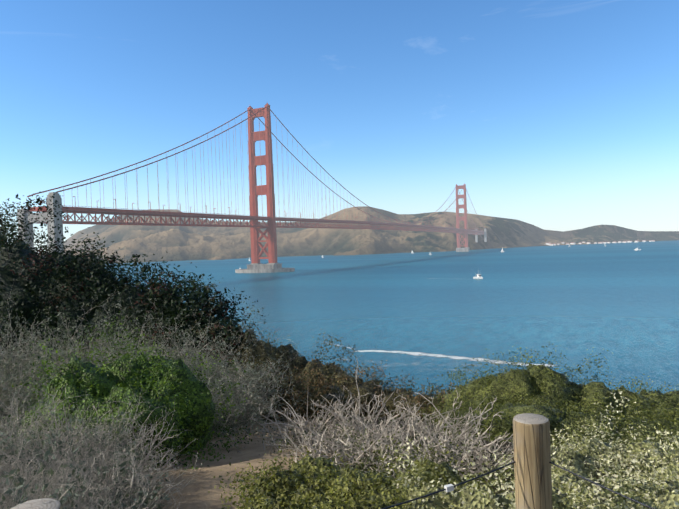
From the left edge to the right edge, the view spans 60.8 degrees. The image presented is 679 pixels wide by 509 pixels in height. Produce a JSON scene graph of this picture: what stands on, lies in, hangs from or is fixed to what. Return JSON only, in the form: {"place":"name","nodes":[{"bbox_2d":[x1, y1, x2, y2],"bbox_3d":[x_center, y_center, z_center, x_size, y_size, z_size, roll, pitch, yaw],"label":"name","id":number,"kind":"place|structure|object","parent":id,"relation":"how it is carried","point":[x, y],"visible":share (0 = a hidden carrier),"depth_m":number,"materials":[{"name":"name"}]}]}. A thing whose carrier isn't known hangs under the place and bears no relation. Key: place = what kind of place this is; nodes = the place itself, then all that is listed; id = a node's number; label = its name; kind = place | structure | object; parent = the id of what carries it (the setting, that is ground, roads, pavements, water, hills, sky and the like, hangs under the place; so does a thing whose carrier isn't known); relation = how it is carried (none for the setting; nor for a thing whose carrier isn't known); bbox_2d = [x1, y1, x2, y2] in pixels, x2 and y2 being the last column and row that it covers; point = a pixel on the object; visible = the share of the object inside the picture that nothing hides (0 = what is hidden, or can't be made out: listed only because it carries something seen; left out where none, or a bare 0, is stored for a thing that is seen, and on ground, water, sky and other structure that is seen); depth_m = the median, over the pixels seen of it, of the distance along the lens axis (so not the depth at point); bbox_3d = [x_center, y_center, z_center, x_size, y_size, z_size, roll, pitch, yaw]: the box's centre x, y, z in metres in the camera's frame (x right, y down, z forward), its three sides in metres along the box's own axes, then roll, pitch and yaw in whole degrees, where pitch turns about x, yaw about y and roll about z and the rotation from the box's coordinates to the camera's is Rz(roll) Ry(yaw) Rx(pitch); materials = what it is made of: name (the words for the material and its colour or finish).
{"place":"outdoors","nodes":[
{"label":"outdoors","id":0,"kind":"place"},
{"bbox_2d":[11,498,61,508],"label":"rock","id":1,"kind":"object","parent":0,"point":[46,503],"visible":1,"depth_m":1.88,"materials":[{"name":"grey stone"}]},
{"bbox_2d":[17,192,63,253],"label":"pylon","id":2,"kind":"object","parent":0,"point":[57,196],"visible":0.4,"depth_m":470.71,"materials":[{"name":"concrete"}]},
{"bbox_2d":[63,119,483,228],"bbox_3d":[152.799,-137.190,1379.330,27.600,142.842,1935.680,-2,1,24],"label":"suspender cables","id":3,"kind":"object","parent":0,"point":[462,220],"visible":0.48,"depth_m":765.75,"materials":[{"name":"brown steel"}]},
{"bbox_2d":[29,205,483,234],"bbox_3d":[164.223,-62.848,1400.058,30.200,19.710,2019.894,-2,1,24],"label":"bridge deck","id":4,"kind":"structure","parent":3,"relation":"hanging from","point":[102,211],"depth_m":681.67,"materials":[{"name":"red metal"}]},
{"bbox_2d":[73,196,482,229],"bbox_3d":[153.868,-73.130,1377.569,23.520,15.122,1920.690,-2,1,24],"label":"street lamps","id":5,"kind":"object","parent":4,"relation":"on","point":[250,212],"visible":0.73,"depth_m":672.85,"materials":[{"name":"red metal"}]},
{"bbox_2d":[0,0,678,254],"label":"sky","id":6,"kind":"structure","parent":0,"point":[555,115],"materials":[{"name":"blue"}]},
{"bbox_2d":[134,416,558,508],"bbox_3d":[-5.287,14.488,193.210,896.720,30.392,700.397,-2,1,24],"label":"bluff ground","id":7,"kind":"structure","parent":0,"point":[196,493],"depth_m":5.42,"materials":[{"name":"soil"}]},
{"bbox_2d":[0,279,321,508],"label":"dry brush","id":8,"kind":"object","parent":7,"relation":"on","point":[48,452],"visible":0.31,"depth_m":7.71,"materials":[{"name":"grey plant"}]},
{"bbox_2d":[0,239,678,508],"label":"shrub","id":9,"kind":"object","parent":7,"relation":"on","point":[115,369],"visible":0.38,"depth_m":6.53,"materials":[{"name":"green plant"}]},
{"bbox_2d":[0,192,663,508],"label":"shrub","id":10,"kind":"object","parent":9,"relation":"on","point":[204,300],"depth_m":10.47,"materials":[{"name":"green plant"}]},
{"bbox_2d":[2,311,678,508],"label":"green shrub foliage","id":11,"kind":"object","parent":9,"relation":"on","point":[379,500],"visible":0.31,"depth_m":6.09,"materials":[{"name":"green plant"}]},
{"bbox_2d":[229,358,514,491],"bbox_3d":[0.421,1.921,5.917,3.874,1.506,2.700,-1,1,54],"label":"dry bush","id":12,"kind":"object","parent":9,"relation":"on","point":[402,435],"visible":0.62,"depth_m":5.66,"materials":[{"name":"grey plant"}]},
{"bbox_2d":[358,392,678,508],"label":"leafy shrubs","id":13,"kind":"object","parent":7,"relation":"on","point":[617,487],"visible":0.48,"depth_m":3.30,"materials":[{"name":"green plant"}]},
{"bbox_2d":[513,413,551,508],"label":"fence corner post","id":14,"kind":"object","parent":7,"relation":"on","point":[532,460],"visible":1,"depth_m":2.50,"materials":[{"name":"brown wood"}]},
{"bbox_2d":[381,461,654,508],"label":"fence cables","id":15,"kind":"object","parent":14,"relation":"attached to","point":[645,505],"visible":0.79,"depth_m":2.38,"materials":[{"name":"black metal"}]},
{"bbox_2d":[444,484,453,491],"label":"fence cable clips","id":16,"kind":"object","parent":15,"relation":"attached to","point":[449,487],"visible":1,"depth_m":2.42,"materials":[{"name":"white metal"}]},
{"bbox_2d":[64,206,678,262],"bbox_3d":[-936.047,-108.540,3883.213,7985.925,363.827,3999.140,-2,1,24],"label":"hills","id":17,"kind":"structure","parent":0,"point":[180,243],"depth_m":2521.91,"materials":[{"name":"brown soil"}]},
{"bbox_2d":[475,228,486,241],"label":"pylon","id":18,"kind":"object","parent":17,"relation":"on","point":[485,237],"visible":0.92,"depth_m":2269.03,"materials":[{"name":"concrete"}]},
{"bbox_2d":[546,241,654,245],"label":"fort baker houses","id":19,"kind":"structure","parent":17,"relation":"on","point":[595,243],"depth_m":2986.03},
{"bbox_2d":[553,240,654,243],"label":"fort baker roofs","id":20,"kind":"structure","parent":19,"relation":"on","point":[600,242],"depth_m":3000.70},
{"bbox_2d":[104,240,678,400],"bbox_3d":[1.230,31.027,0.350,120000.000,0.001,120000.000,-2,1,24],"label":"water","id":21,"kind":"structure","parent":0,"point":[619,302],"depth_m":276.73,"materials":[{"name":"blue liquid"}]},
{"bbox_2d":[235,263,294,272],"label":"tower pier","id":22,"kind":"structure","parent":21,"relation":"in","point":[264,268],"depth_m":781.71,"materials":[{"name":"concrete"}]},
{"bbox_2d":[247,103,276,263],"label":"tower","id":23,"kind":"structure","parent":22,"relation":"on","point":[268,192],"depth_m":792.42,"materials":[{"name":"red metal"}]},
{"bbox_2d":[27,107,488,239],"bbox_3d":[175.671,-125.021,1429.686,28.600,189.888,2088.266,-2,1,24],"label":"main suspension cables","id":24,"kind":"object","parent":23,"relation":"on","point":[211,138],"visible":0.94,"depth_m":688.08,"materials":[{"name":"red metal"}]},
{"bbox_2d":[356,350,555,366],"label":"foam line","id":25,"kind":"object","parent":21,"relation":"on","point":[433,355],"visible":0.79,"depth_m":158.64,"materials":[{"name":"white liquid"}]},
{"bbox_2d":[456,247,468,251],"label":"tower pier","id":26,"kind":"structure","parent":21,"relation":"in","point":[465,249],"depth_m":1955.29,"materials":[{"name":"concrete"}]},
{"bbox_2d":[456,184,467,247],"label":"tower","id":27,"kind":"structure","parent":26,"relation":"on","point":[464,207],"depth_m":1960.39,"materials":[{"name":"red metal"}]},
{"bbox_2d":[473,272,482,278],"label":"fishing boat","id":28,"kind":"object","parent":21,"relation":"on","point":[478,277],"visible":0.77,"depth_m":488.74,"materials":[{"name":"white"}]}
]}

